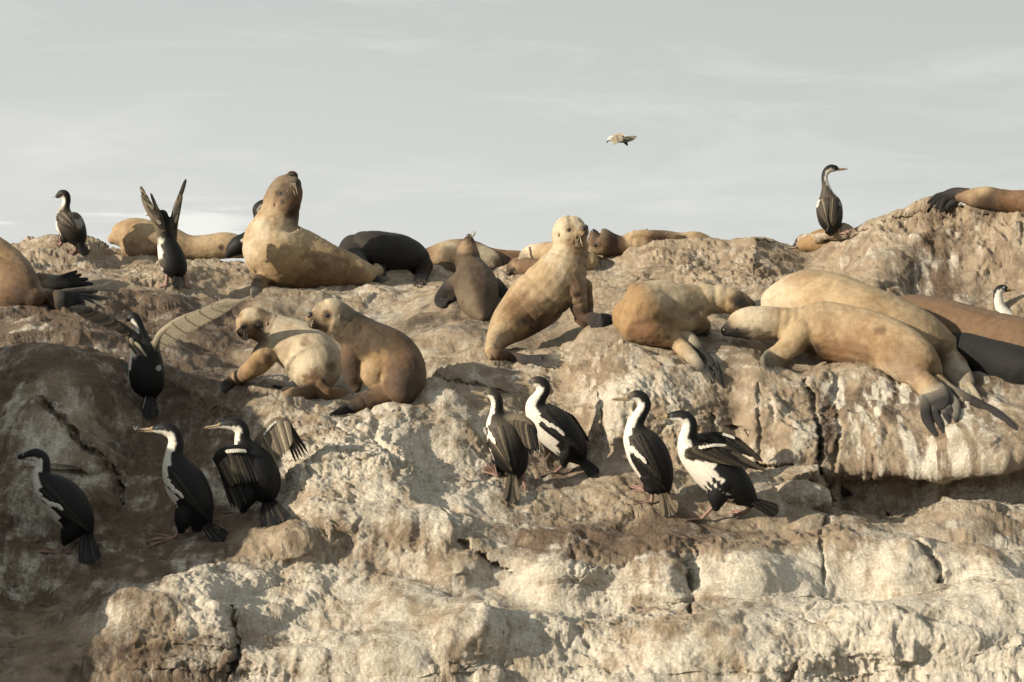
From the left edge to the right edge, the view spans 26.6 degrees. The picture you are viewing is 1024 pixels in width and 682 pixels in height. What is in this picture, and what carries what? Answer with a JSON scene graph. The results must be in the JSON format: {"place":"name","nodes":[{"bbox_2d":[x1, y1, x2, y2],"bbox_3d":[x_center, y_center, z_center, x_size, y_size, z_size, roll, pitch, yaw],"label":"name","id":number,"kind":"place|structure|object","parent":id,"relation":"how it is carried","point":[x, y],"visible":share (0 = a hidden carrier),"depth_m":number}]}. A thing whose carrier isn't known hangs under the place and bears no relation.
{"place":"outdoors","nodes":[
{"label":"outdoors","id":0,"kind":"place"},
{"bbox_2d":[0,196,1023,681],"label":"rocky terrain","id":1,"kind":"structure","parent":0,"point":[404,542],"depth_m":12.88},
{"bbox_2d":[10,448,100,563],"bbox_3d":[-2.548,0.948,12.418,0.616,0.663,0.294,-2,-3,28],"label":"cormorant","id":2,"kind":"object","parent":1,"relation":"on","point":[64,502],"visible":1,"depth_m":12.37},
{"bbox_2d":[0,237,112,309],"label":"sea lion","id":3,"kind":"object","parent":1,"relation":"on","point":[22,282],"visible":0.96,"depth_m":16.70},
{"bbox_2d":[52,190,88,255],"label":"cormorant","id":4,"kind":"object","parent":1,"relation":"on","point":[71,227],"visible":1,"depth_m":19.85},
{"bbox_2d":[70,298,241,417],"bbox_3d":[-2.325,0.122,14.343,1.151,0.782,0.309,0,-3,6],"label":"cormorant","id":5,"kind":"object","parent":1,"relation":"on","point":[144,372],"visible":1,"depth_m":14.29},
{"bbox_2d":[140,179,190,288],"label":"cormorant","id":6,"kind":"object","parent":1,"relation":"on","point":[172,260],"visible":1,"depth_m":17.90},
{"bbox_2d":[108,218,243,259],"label":"sea lion","id":7,"kind":"object","parent":1,"relation":"on","point":[133,237],"visible":0.65,"depth_m":20.29},
{"bbox_2d":[133,422,227,547],"bbox_3d":[-1.910,0.855,12.625,0.588,0.762,0.257,0,-3,9],"label":"cormorant","id":8,"kind":"object","parent":1,"relation":"on","point":[188,489],"visible":1,"depth_m":12.56},
{"bbox_2d":[225,199,262,257],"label":"cormorant","id":9,"kind":"object","parent":1,"relation":"on","point":[234,246],"visible":0.48,"depth_m":19.35},
{"bbox_2d":[205,417,307,527],"bbox_3d":[-1.524,0.779,12.713,0.607,0.674,0.530,0,-3,0],"label":"cormorant","id":10,"kind":"object","parent":1,"relation":"on","point":[248,470],"visible":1,"depth_m":12.78},
{"bbox_2d":[221,307,349,399],"bbox_3d":[-1.559,0.092,14.553,0.630,0.642,0.970,3,-4,-43],"label":"sea lion","id":11,"kind":"object","parent":1,"relation":"on","point":[304,355],"visible":0.98,"depth_m":14.39},
{"bbox_2d":[242,171,387,297],"bbox_3d":[-1.862,-0.895,18.705,1.472,1.159,0.800,3,-4,-41],"label":"sea lion","id":12,"kind":"object","parent":1,"relation":"on","point":[281,248],"visible":0.94,"depth_m":18.56},
{"bbox_2d":[305,298,426,415],"bbox_3d":[-0.944,0.105,13.996,0.786,0.775,0.501,0,-3,-10],"label":"sea lion","id":13,"kind":"object","parent":1,"relation":"on","point":[384,363],"visible":0.99,"depth_m":13.97},
{"bbox_2d":[339,231,432,287],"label":"sea lion","id":14,"kind":"object","parent":1,"relation":"on","point":[387,251],"visible":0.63,"depth_m":19.31},
{"bbox_2d":[434,231,507,320],"bbox_3d":[-0.228,-0.505,16.874,0.478,0.755,0.794,2,-3,-30],"label":"sea lion","id":15,"kind":"object","parent":1,"relation":"on","point":[474,286],"visible":0.95,"depth_m":16.81},
{"bbox_2d":[425,239,520,271],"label":"sea lion","id":16,"kind":"object","parent":1,"relation":"on","point":[443,253],"visible":0.47,"depth_m":19.87},
{"bbox_2d":[471,389,538,503],"bbox_3d":[-0.010,0.639,13.247,0.334,0.699,0.493,2,-3,-31],"label":"cormorant","id":17,"kind":"object","parent":1,"relation":"on","point":[512,441],"visible":1,"depth_m":13.26},
{"bbox_2d":[506,257,538,275],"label":"sea lion","id":18,"kind":"object","parent":1,"relation":"on","point":[517,266],"visible":0.6,"depth_m":18.43},
{"bbox_2d":[485,215,612,368],"bbox_3d":[0.273,-0.351,15.155,0.935,1.127,1.059,0,-3,0],"label":"sea lion","id":19,"kind":"object","parent":1,"relation":"on","point":[549,288],"visible":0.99,"depth_m":15.32},
{"bbox_2d":[516,376,599,477],"bbox_3d":[0.331,0.567,13.729,0.585,0.691,0.356,-1,-3,22],"label":"cormorant","id":20,"kind":"object","parent":1,"relation":"on","point":[562,435],"visible":0.93,"depth_m":13.69},
{"bbox_2d":[518,242,597,269],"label":"sea lion","id":21,"kind":"object","parent":1,"relation":"on","point":[537,251],"visible":0.41,"depth_m":18.19},
{"bbox_2d":[611,390,676,516],"bbox_3d":[0.851,0.675,13.033,0.487,0.759,0.318,-2,-4,39],"label":"cormorant","id":22,"kind":"object","parent":1,"relation":"on","point":[648,456],"visible":1,"depth_m":12.98},
{"bbox_2d":[587,228,709,254],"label":"sea lion","id":23,"kind":"object","parent":1,"relation":"on","point":[606,242],"visible":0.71,"depth_m":17.82},
{"bbox_2d":[612,280,755,387],"bbox_3d":[1.194,-0.042,14.602,0.884,0.746,0.801,-2,-3,33],"label":"sea lion","id":24,"kind":"object","parent":1,"relation":"on","point":[666,313],"visible":0.99,"depth_m":14.47},
{"bbox_2d":[655,410,778,522],"bbox_3d":[1.215,0.773,12.848,0.737,0.725,0.336,0,-3,0],"label":"cormorant","id":25,"kind":"object","parent":1,"relation":"on","point":[717,472],"visible":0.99,"depth_m":12.78},
{"bbox_2d":[776,464,819,480],"bbox_3d":[1.781,0.827,13.501,0.294,0.122,0.276,0,-3,0],"label":"boulder","id":26,"kind":"object","parent":1,"relation":"on","point":[798,472],"visible":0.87,"depth_m":13.41},
{"bbox_2d":[775,479,831,512],"bbox_3d":[1.767,0.979,13.249,0.370,0.265,0.257,0,-3,0],"label":"boulder","id":27,"kind":"object","parent":1,"relation":"on","point":[805,493],"visible":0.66,"depth_m":13.16},
{"bbox_2d":[798,229,825,251],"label":"sea lion","id":28,"kind":"object","parent":1,"relation":"on","point":[807,243],"visible":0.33,"depth_m":17.75},
{"bbox_2d":[816,164,849,235],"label":"cormorant","id":29,"kind":"object","parent":1,"relation":"on","point":[829,210],"visible":1,"depth_m":17.42},
{"bbox_2d":[841,496,886,517],"bbox_3d":[2.217,1.083,13.851,0.354,0.184,0.342,3,-4,-44],"label":"boulder","id":30,"kind":"object","parent":1,"relation":"on","point":[855,504],"visible":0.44,"depth_m":13.74},
{"bbox_2d":[721,301,1017,436],"bbox_3d":[2.377,0.173,14.228,2.080,0.922,0.884,-2,-3,30],"label":"sea lion","id":31,"kind":"object","parent":1,"relation":"on","point":[899,351],"visible":0.99,"depth_m":14.35},
{"bbox_2d":[761,270,981,403],"bbox_3d":[2.550,-0.033,14.718,1.857,0.961,0.770,-3,-4,44],"label":"sea lion","id":32,"kind":"object","parent":1,"relation":"on","point":[800,288],"visible":0.48,"depth_m":14.56},
{"bbox_2d":[899,295,1023,346],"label":"sea lion","id":33,"kind":"object","parent":1,"relation":"on","point":[952,316],"visible":0.45,"depth_m":14.62},
{"bbox_2d":[927,186,1023,212],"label":"sea lion","id":34,"kind":"object","parent":1,"relation":"on","point":[990,198],"visible":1,"depth_m":16.58},
{"bbox_2d":[952,332,1023,384],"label":"sea lion","id":35,"kind":"object","parent":1,"relation":"on","point":[1003,360],"visible":0.69,"depth_m":14.22},
{"bbox_2d":[993,285,1015,314],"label":"cormorant","id":36,"kind":"object","parent":1,"relation":"on","point":[1000,306],"visible":0.35,"depth_m":15.91},
{"bbox_2d":[0,0,1023,261],"label":"sky","id":37,"kind":"structure","parent":0,"point":[429,122]},
{"bbox_2d":[606,133,636,145],"bbox_3d":[1.532,-2.774,30.020,0.327,0.201,0.718,-2,-4,38],"label":"gull","id":38,"kind":"object","parent":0,"point":[619,138],"visible":1,"depth_m":29.94}
]}

